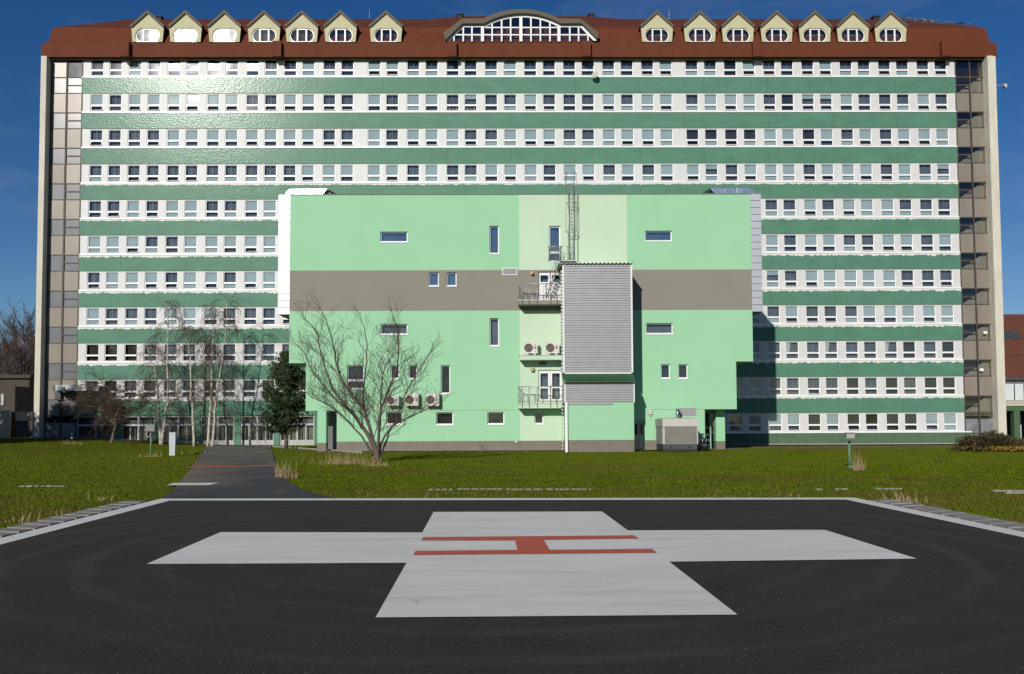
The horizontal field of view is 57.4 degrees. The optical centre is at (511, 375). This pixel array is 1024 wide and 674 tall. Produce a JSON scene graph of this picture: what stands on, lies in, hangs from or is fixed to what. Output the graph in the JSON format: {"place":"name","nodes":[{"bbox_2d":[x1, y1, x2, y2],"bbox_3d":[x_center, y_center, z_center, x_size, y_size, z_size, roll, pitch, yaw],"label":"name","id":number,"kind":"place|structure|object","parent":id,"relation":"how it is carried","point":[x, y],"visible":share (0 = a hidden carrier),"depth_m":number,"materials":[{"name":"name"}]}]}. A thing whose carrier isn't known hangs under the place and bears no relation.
{"place":"outdoors","nodes":[
{"label":"outdoors","id":0,"kind":"place"},
{"bbox_2d":[30,437,272,445],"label":"road","id":1,"kind":"structure","parent":0,"point":[129,440],"depth_m":82.72,"materials":[{"name":"grey asphalt"}]},
{"bbox_2d":[162,445,332,497],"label":"path","id":2,"kind":"structure","parent":0,"point":[250,482],"depth_m":27.67,"materials":[{"name":"grey asphalt"}]},
{"bbox_2d":[0,437,1023,528],"bbox_3d":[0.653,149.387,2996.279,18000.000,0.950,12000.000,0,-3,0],"label":"ground","id":3,"kind":"structure","parent":0,"point":[38,447],"depth_m":29.34,"materials":[{"name":"green plant"}]},
{"bbox_2d":[0,410,11,437],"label":"garden wall","id":4,"kind":"structure","parent":3,"relation":"on","point":[5,423],"depth_m":87.90,"materials":[{"name":"concrete"}]},
{"bbox_2d":[0,327,32,374],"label":"bare tree","id":5,"kind":"object","parent":3,"relation":"on","point":[2,360],"visible":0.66,"depth_m":112.55,"materials":[{"name":"brown plant"}]},
{"bbox_2d":[0,375,33,411],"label":"flat roofed building","id":6,"kind":"structure","parent":3,"relation":"on","point":[16,393],"depth_m":96.86,"materials":[{"name":"brown concrete"}]},
{"bbox_2d":[0,300,35,374],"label":"bare tree","id":7,"kind":"object","parent":3,"relation":"on","point":[23,353],"visible":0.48,"depth_m":118.06,"materials":[{"name":"brown plant"}]},
{"bbox_2d":[1,299,34,374],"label":"bare tree","id":8,"kind":"object","parent":3,"relation":"on","point":[25,337],"visible":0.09,"depth_m":126.76,"materials":[{"name":"brown plant"}]},
{"bbox_2d":[11,412,33,436],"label":"gateway","id":9,"kind":"object","parent":3,"relation":"on","point":[21,424],"visible":0.68,"depth_m":88.53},
{"bbox_2d":[56,365,168,443],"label":"fruit tree","id":10,"kind":"object","parent":3,"relation":"on","point":[104,409],"visible":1,"depth_m":76.17,"materials":[{"name":"brown plant"}]},
{"bbox_2d":[128,297,192,444],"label":"birch tree","id":11,"kind":"object","parent":3,"relation":"on","point":[159,402],"visible":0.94,"depth_m":79.43,"materials":[{"name":"grey plant"}]},
{"bbox_2d":[164,313,223,445],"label":"birch tree","id":12,"kind":"object","parent":3,"relation":"on","point":[190,382],"visible":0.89,"depth_m":79.60,"materials":[{"name":"grey plant"}]},
{"bbox_2d":[181,287,249,445],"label":"birch tree","id":13,"kind":"object","parent":3,"relation":"on","point":[210,359],"visible":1,"depth_m":79.30,"materials":[{"name":"grey plant"}]},
{"bbox_2d":[254,350,313,448],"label":"pine tree","id":14,"kind":"object","parent":3,"relation":"on","point":[286,410],"visible":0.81,"depth_m":70.73,"materials":[{"name":"green plant"}]},
{"bbox_2d":[302,447,377,464],"bbox_3d":[-7.489,3.544,41.546,2.835,0.832,3.780,2,-4,-41],"label":"grass tuft","id":15,"kind":"object","parent":3,"relation":"on","point":[346,462],"visible":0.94,"depth_m":41.25,"materials":[{"name":"beige plant"}]},
{"bbox_2d":[283,292,453,460],"bbox_3d":[-7.376,-0.044,46.092,9.015,8.563,6.185,0,-3,0],"label":"bare tree","id":16,"kind":"object","parent":3,"relation":"on","point":[364,407],"visible":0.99,"depth_m":45.93,"materials":[{"name":"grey plant"}]},
{"bbox_2d":[0,500,1023,673],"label":"helipad","id":17,"kind":"object","parent":3,"relation":"on","point":[100,596],"visible":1,"depth_m":8.16,"materials":[{"name":"asphalt"}]},
{"bbox_2d":[0,497,1023,543],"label":"edge line","id":18,"kind":"object","parent":17,"relation":"on","point":[11,538],"visible":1,"depth_m":18.38,"materials":[{"name":"white paint"}]},
{"bbox_2d":[147,511,916,616],"bbox_3d":[0.206,2.226,12.282,8.665,0.001,8.356,-3,-4,44],"label":"helipad cross marking","id":19,"kind":"object","parent":17,"relation":"on","point":[554,584],"visible":1,"depth_m":11.09,"materials":[{"name":"white paint"}]},
{"bbox_2d":[413,535,656,554],"bbox_3d":[0.268,2.220,12.281,3.018,0.001,1.850,0,-3,0],"label":"helipad letter marking","id":20,"kind":"object","parent":19,"relation":"on","point":[531,545],"visible":1,"depth_m":11.87,"materials":[{"name":"red paint"}]},
{"bbox_2d":[0,499,1023,537],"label":"kerb","id":21,"kind":"structure","parent":3,"relation":"on","point":[46,522],"depth_m":15.77,"materials":[{"name":"grey concrete"}]},
{"bbox_2d":[33,8,1006,445],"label":"hospital building","id":22,"kind":"structure","parent":3,"relation":"on","point":[185,150],"depth_m":85.38,"materials":[{"name":"concrete"}]},
{"bbox_2d":[87,272,99,288],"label":"window","id":23,"kind":"structure","parent":22,"relation":"in","point":[93,278],"depth_m":84.91,"materials":[{"name":"white"}]},
{"bbox_2d":[88,201,100,217],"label":"window","id":24,"kind":"structure","parent":22,"relation":"in","point":[94,207],"depth_m":85.22,"materials":[{"name":"white"}]},
{"bbox_2d":[105,308,117,324],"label":"window","id":25,"kind":"structure","parent":22,"relation":"in","point":[111,314],"depth_m":84.77,"materials":[{"name":"white"}]},
{"bbox_2d":[106,236,118,252],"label":"window","id":26,"kind":"structure","parent":22,"relation":"in","point":[112,242],"depth_m":84.89,"materials":[{"name":"white"}]},
{"bbox_2d":[107,200,119,217],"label":"window","id":27,"kind":"structure","parent":22,"relation":"in","point":[113,206],"depth_m":85.24,"materials":[{"name":"white"}]},
{"bbox_2d":[125,308,137,324],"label":"window","id":28,"kind":"structure","parent":22,"relation":"in","point":[131,314],"depth_m":84.58,"materials":[{"name":"white"}]},
{"bbox_2d":[126,236,138,252],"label":"window","id":29,"kind":"structure","parent":22,"relation":"in","point":[132,242],"depth_m":84.93,"materials":[{"name":"white"}]},
{"bbox_2d":[144,308,156,324],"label":"window","id":30,"kind":"structure","parent":22,"relation":"in","point":[150,314],"depth_m":84.81,"materials":[{"name":"blue"}]},
{"bbox_2d":[145,236,157,252],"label":"window","id":31,"kind":"structure","parent":22,"relation":"in","point":[151,242],"depth_m":85.08,"materials":[{"name":"blue glass"}]},
{"bbox_2d":[165,236,177,252],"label":"window","id":32,"kind":"structure","parent":22,"relation":"in","point":[171,242],"depth_m":85.14,"materials":[{"name":"blue glass"}]},
{"bbox_2d":[165,272,177,288],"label":"window","id":33,"kind":"structure","parent":22,"relation":"in","point":[171,278],"depth_m":84.97,"materials":[{"name":"blue glass"}]},
{"bbox_2d":[166,200,178,216],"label":"window","id":34,"kind":"structure","parent":22,"relation":"in","point":[172,206],"depth_m":85.10,"materials":[{"name":"teal glass"}]},
{"bbox_2d":[184,200,196,216],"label":"window","id":35,"kind":"structure","parent":22,"relation":"in","point":[190,206],"depth_m":85.12,"materials":[{"name":"teal glass"}]},
{"bbox_2d":[184,236,196,252],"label":"window","id":36,"kind":"structure","parent":22,"relation":"in","point":[190,242],"depth_m":84.95,"materials":[{"name":"teal glass"}]},
{"bbox_2d":[205,236,217,252],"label":"window","id":37,"kind":"structure","parent":22,"relation":"in","point":[211,242],"depth_m":84.97,"materials":[{"name":"teal glass"}]},
{"bbox_2d":[223,272,235,288],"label":"window","id":38,"kind":"structure","parent":22,"relation":"in","point":[229,278],"depth_m":84.83,"materials":[{"name":"blue glass"}]},
{"bbox_2d":[224,200,236,216],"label":"window","id":39,"kind":"structure","parent":22,"relation":"in","point":[230,206],"depth_m":85.37,"materials":[{"name":"blue glass"}]},
{"bbox_2d":[244,236,256,252],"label":"window","id":40,"kind":"structure","parent":22,"relation":"in","point":[250,242],"depth_m":85.04,"materials":[{"name":"teal glass"}]},
{"bbox_2d":[244,272,256,288],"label":"window","id":41,"kind":"structure","parent":22,"relation":"in","point":[250,278],"depth_m":84.87,"materials":[{"name":"teal glass"}]},
{"bbox_2d":[783,199,795,215],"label":"window","id":42,"kind":"structure","parent":22,"relation":"in","point":[789,205],"depth_m":85.89,"materials":[{"name":"white"}]},
{"bbox_2d":[784,235,796,251],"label":"window","id":43,"kind":"structure","parent":22,"relation":"in","point":[790,241],"depth_m":85.72,"materials":[{"name":"white"}]},
{"bbox_2d":[785,306,797,322],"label":"window","id":44,"kind":"structure","parent":22,"relation":"in","point":[791,312],"depth_m":85.22,"materials":[{"name":"white"}]},
{"bbox_2d":[786,342,798,358],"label":"window","id":45,"kind":"structure","parent":22,"relation":"in","point":[792,348],"depth_m":85.24,"materials":[{"name":"white glass"}]},
{"bbox_2d":[787,414,799,430],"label":"window","id":46,"kind":"structure","parent":22,"relation":"in","point":[793,420],"depth_m":84.75,"materials":[{"name":"white"}]},
{"bbox_2d":[804,199,816,215],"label":"window","id":47,"kind":"structure","parent":22,"relation":"in","point":[810,205],"depth_m":85.74,"materials":[{"name":"white"}]},
{"bbox_2d":[805,270,817,286],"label":"window","id":48,"kind":"structure","parent":22,"relation":"in","point":[811,276],"depth_m":85.41,"materials":[{"name":"white"}]},
{"bbox_2d":[806,306,818,322],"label":"window","id":49,"kind":"structure","parent":22,"relation":"in","point":[812,312],"depth_m":85.43,"materials":[{"name":"white"}]},
{"bbox_2d":[808,414,820,430],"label":"window","id":50,"kind":"structure","parent":22,"relation":"in","point":[814,420],"depth_m":84.95,"materials":[{"name":"white glass"}]},
{"bbox_2d":[822,199,834,215],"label":"window","id":51,"kind":"structure","parent":22,"relation":"in","point":[828,205],"depth_m":85.89,"materials":[{"name":"white"}]},
{"bbox_2d":[824,306,836,322],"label":"window","id":52,"kind":"structure","parent":22,"relation":"in","point":[830,312],"depth_m":85.45,"materials":[{"name":"white"}]},
{"bbox_2d":[825,342,837,358],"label":"window","id":53,"kind":"structure","parent":22,"relation":"in","point":[831,348],"depth_m":85.26,"materials":[{"name":"white glass"}]},
{"bbox_2d":[826,377,838,394],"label":"window","id":54,"kind":"structure","parent":22,"relation":"in","point":[832,384],"depth_m":85.12,"materials":[{"name":"white"}]},
{"bbox_2d":[844,270,856,286],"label":"window","id":55,"kind":"structure","parent":22,"relation":"in","point":[850,276],"depth_m":85.41,"materials":[{"name":"white"}]},
{"bbox_2d":[845,306,857,322],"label":"window","id":56,"kind":"structure","parent":22,"relation":"in","point":[851,312],"depth_m":85.41,"materials":[{"name":"white"}]},
{"bbox_2d":[846,341,858,358],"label":"window","id":57,"kind":"structure","parent":22,"relation":"in","point":[852,347],"depth_m":85.31,"materials":[{"name":"white"}]},
{"bbox_2d":[846,377,859,394],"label":"window","id":58,"kind":"structure","parent":22,"relation":"in","point":[852,383],"depth_m":85.14,"materials":[{"name":"white"}]},
{"bbox_2d":[847,413,859,430],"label":"window","id":59,"kind":"structure","parent":22,"relation":"in","point":[853,420],"depth_m":84.99,"materials":[{"name":"white"}]},
{"bbox_2d":[862,270,874,286],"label":"window","id":60,"kind":"structure","parent":22,"relation":"in","point":[868,276],"depth_m":85.43,"materials":[{"name":"white"}]},
{"bbox_2d":[863,306,875,322],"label":"window","id":61,"kind":"structure","parent":22,"relation":"in","point":[869,312],"depth_m":85.31,"materials":[{"name":"white"}]},
{"bbox_2d":[864,341,876,358],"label":"window","id":62,"kind":"structure","parent":22,"relation":"in","point":[870,347],"depth_m":85.33,"materials":[{"name":"white"}]},
{"bbox_2d":[865,377,877,394],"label":"window","id":63,"kind":"structure","parent":22,"relation":"in","point":[871,383],"depth_m":85.16,"materials":[{"name":"white"}]},
{"bbox_2d":[865,413,878,430],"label":"window","id":64,"kind":"structure","parent":22,"relation":"in","point":[872,422],"depth_m":84.99,"materials":[{"name":"white"}]},
{"bbox_2d":[881,199,893,215],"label":"window","id":65,"kind":"structure","parent":22,"relation":"in","point":[887,205],"depth_m":85.78,"materials":[{"name":"white"}]},
{"bbox_2d":[882,234,894,250],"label":"window","id":66,"kind":"structure","parent":22,"relation":"in","point":[888,240],"depth_m":85.64,"materials":[{"name":"white"}]},
{"bbox_2d":[883,270,895,286],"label":"window","id":67,"kind":"structure","parent":22,"relation":"in","point":[889,276],"depth_m":85.45,"materials":[{"name":"white"}]},
{"bbox_2d":[884,306,896,322],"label":"window","id":68,"kind":"structure","parent":22,"relation":"in","point":[890,312],"depth_m":85.33,"materials":[{"name":"white"}]},
{"bbox_2d":[886,413,899,430],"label":"window","id":69,"kind":"structure","parent":22,"relation":"in","point":[892,419],"depth_m":85.02,"materials":[{"name":"white glass"}]},
{"bbox_2d":[900,234,912,250],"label":"window","id":70,"kind":"structure","parent":22,"relation":"in","point":[906,240],"depth_m":85.66,"materials":[{"name":"white"}]},
{"bbox_2d":[901,270,913,286],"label":"window","id":71,"kind":"structure","parent":22,"relation":"in","point":[907,276],"depth_m":85.68,"materials":[{"name":"white"}]},
{"bbox_2d":[902,305,914,322],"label":"window","id":72,"kind":"structure","parent":22,"relation":"in","point":[908,312],"depth_m":85.33,"materials":[{"name":"white"}]},
{"bbox_2d":[903,341,915,357],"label":"window","id":73,"kind":"structure","parent":22,"relation":"in","point":[909,347],"depth_m":85.37,"materials":[{"name":"white"}]},
{"bbox_2d":[904,377,916,393],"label":"window","id":74,"kind":"structure","parent":22,"relation":"in","point":[910,383],"depth_m":85.20,"materials":[{"name":"white glass"}]},
{"bbox_2d":[905,413,917,430],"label":"window","id":75,"kind":"structure","parent":22,"relation":"in","point":[911,419],"depth_m":85.04,"materials":[{"name":"white glass"}]},
{"bbox_2d":[920,199,932,215],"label":"window","id":76,"kind":"structure","parent":22,"relation":"in","point":[926,205],"depth_m":85.81,"materials":[{"name":"white"}]},
{"bbox_2d":[921,234,933,250],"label":"window","id":77,"kind":"structure","parent":22,"relation":"in","point":[927,240],"depth_m":85.87,"materials":[{"name":"white"}]},
{"bbox_2d":[922,270,934,286],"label":"window","id":78,"kind":"structure","parent":22,"relation":"in","point":[928,276],"depth_m":85.70,"materials":[{"name":"white"}]},
{"bbox_2d":[923,305,935,322],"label":"window","id":79,"kind":"structure","parent":22,"relation":"in","point":[929,311],"depth_m":85.35,"materials":[{"name":"white"}]},
{"bbox_2d":[938,199,950,215],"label":"window","id":80,"kind":"structure","parent":22,"relation":"in","point":[944,205],"depth_m":86.04,"materials":[{"name":"white"}]},
{"bbox_2d":[939,234,951,250],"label":"window","id":81,"kind":"structure","parent":22,"relation":"in","point":[945,240],"depth_m":85.70,"materials":[{"name":"white"}]},
{"bbox_2d":[940,270,952,286],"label":"window","id":82,"kind":"structure","parent":22,"relation":"in","point":[946,276],"depth_m":85.72,"materials":[{"name":"white"}]},
{"bbox_2d":[941,305,953,321],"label":"window","id":83,"kind":"structure","parent":22,"relation":"in","point":[947,311],"depth_m":85.37,"materials":[{"name":"white"}]},
{"bbox_2d":[942,341,954,357],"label":"window","id":84,"kind":"structure","parent":22,"relation":"in","point":[948,347],"depth_m":85.41,"materials":[{"name":"white"}]},
{"bbox_2d":[943,377,955,393],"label":"window","id":85,"kind":"structure","parent":22,"relation":"in","point":[949,383],"depth_m":85.24,"materials":[{"name":"white glass"}]},
{"bbox_2d":[944,413,956,429],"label":"window","id":86,"kind":"structure","parent":22,"relation":"in","point":[950,419],"depth_m":84.87,"materials":[{"name":"white"}]},
{"bbox_2d":[278,188,762,451],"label":"annex building","id":87,"kind":"structure","parent":3,"relation":"on","point":[647,309],"depth_m":66.30,"materials":[{"name":"green paint"}]},
{"bbox_2d":[380,232,407,242],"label":"window","id":88,"kind":"structure","parent":87,"relation":"in","point":[385,237],"depth_m":66.94,"materials":[{"name":"white"}]},
{"bbox_2d":[436,412,453,425],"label":"window","id":89,"kind":"structure","parent":87,"relation":"in","point":[442,418],"depth_m":66.34,"materials":[{"name":"white"}]},
{"bbox_2d":[440,365,450,393],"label":"window","id":90,"kind":"structure","parent":87,"relation":"in","point":[445,369],"depth_m":66.47,"materials":[{"name":"white glass"}]},
{"bbox_2d":[489,226,498,253],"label":"window","id":91,"kind":"structure","parent":87,"relation":"in","point":[493,230],"depth_m":66.99,"materials":[{"name":"white"}]},
{"bbox_2d":[489,318,499,346],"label":"window","id":92,"kind":"structure","parent":87,"relation":"in","point":[494,322],"depth_m":66.66,"materials":[{"name":"white"}]},
{"bbox_2d":[487,412,504,424],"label":"window","id":93,"kind":"structure","parent":87,"relation":"in","point":[493,418],"depth_m":66.37,"materials":[{"name":"white"}]},
{"bbox_2d":[538,271,560,299],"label":"double door","id":94,"kind":"structure","parent":87,"relation":"in","point":[542,276],"depth_m":66.62,"materials":[{"name":"white"}]},
{"bbox_2d":[538,370,561,400],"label":"double door","id":95,"kind":"structure","parent":87,"relation":"in","point":[545,377],"depth_m":66.71,"materials":[{"name":"white"}]},
{"bbox_2d":[549,226,560,261],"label":"balcony door","id":96,"kind":"structure","parent":87,"relation":"in","point":[554,231],"depth_m":67.02,"materials":[{"name":"white"}]},
{"bbox_2d":[545,171,577,299],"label":"caged ladder","id":97,"kind":"object","parent":87,"relation":"attached to","point":[568,248],"visible":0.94,"depth_m":66.08,"materials":[{"name":"grey metal"}]},
{"bbox_2d":[634,421,644,448],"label":"service door","id":98,"kind":"structure","parent":87,"relation":"in","point":[639,426],"depth_m":66.13,"materials":[{"name":"teal"}]},
{"bbox_2d":[645,231,672,241],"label":"window","id":99,"kind":"structure","parent":87,"relation":"in","point":[650,236],"depth_m":67.14,"materials":[{"name":"white"}]},
{"bbox_2d":[646,323,673,334],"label":"window","id":100,"kind":"structure","parent":87,"relation":"in","point":[651,328],"depth_m":66.81,"materials":[{"name":"white"}]},
{"bbox_2d":[20,485,1023,493],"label":"old kerb","id":101,"kind":"structure","parent":3,"relation":"on","point":[1013,492],"depth_m":22.76,"materials":[{"name":"grey concrete"}]},
{"bbox_2d":[950,429,1023,451],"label":"juniper bush","id":102,"kind":"object","parent":3,"relation":"on","point":[997,442],"visible":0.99,"depth_m":59.49,"materials":[{"name":"green plant"}]},
{"bbox_2d":[1006,404,1023,438],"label":"green portico","id":103,"kind":"structure","parent":3,"relation":"on","point":[1015,419],"depth_m":92.03,"materials":[{"name":"paint"}]},
{"bbox_2d":[0,0,1023,350],"label":"sky","id":104,"kind":"structure","parent":0,"point":[24,24],"materials":[{"name":"blue"}]},
{"bbox_2d":[413,444,856,450],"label":"pavement","id":105,"kind":"structure","parent":0,"point":[634,449],"depth_m":65.69,"materials":[{"name":"grey concrete"}]},
{"bbox_2d":[655,408,698,450],"bbox_3d":[11.262,3.685,64.263,2.428,2.904,3.504,0,-3,-1],"label":"generator container","id":106,"kind":"object","parent":105,"relation":"on","point":[677,433],"visible":1,"depth_m":62.58,"materials":[{"name":"grey metal"}]},
{"bbox_2d":[1003,314,1023,404],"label":"red roofed house","id":107,"kind":"structure","parent":0,"point":[1014,349],"depth_m":98.84,"materials":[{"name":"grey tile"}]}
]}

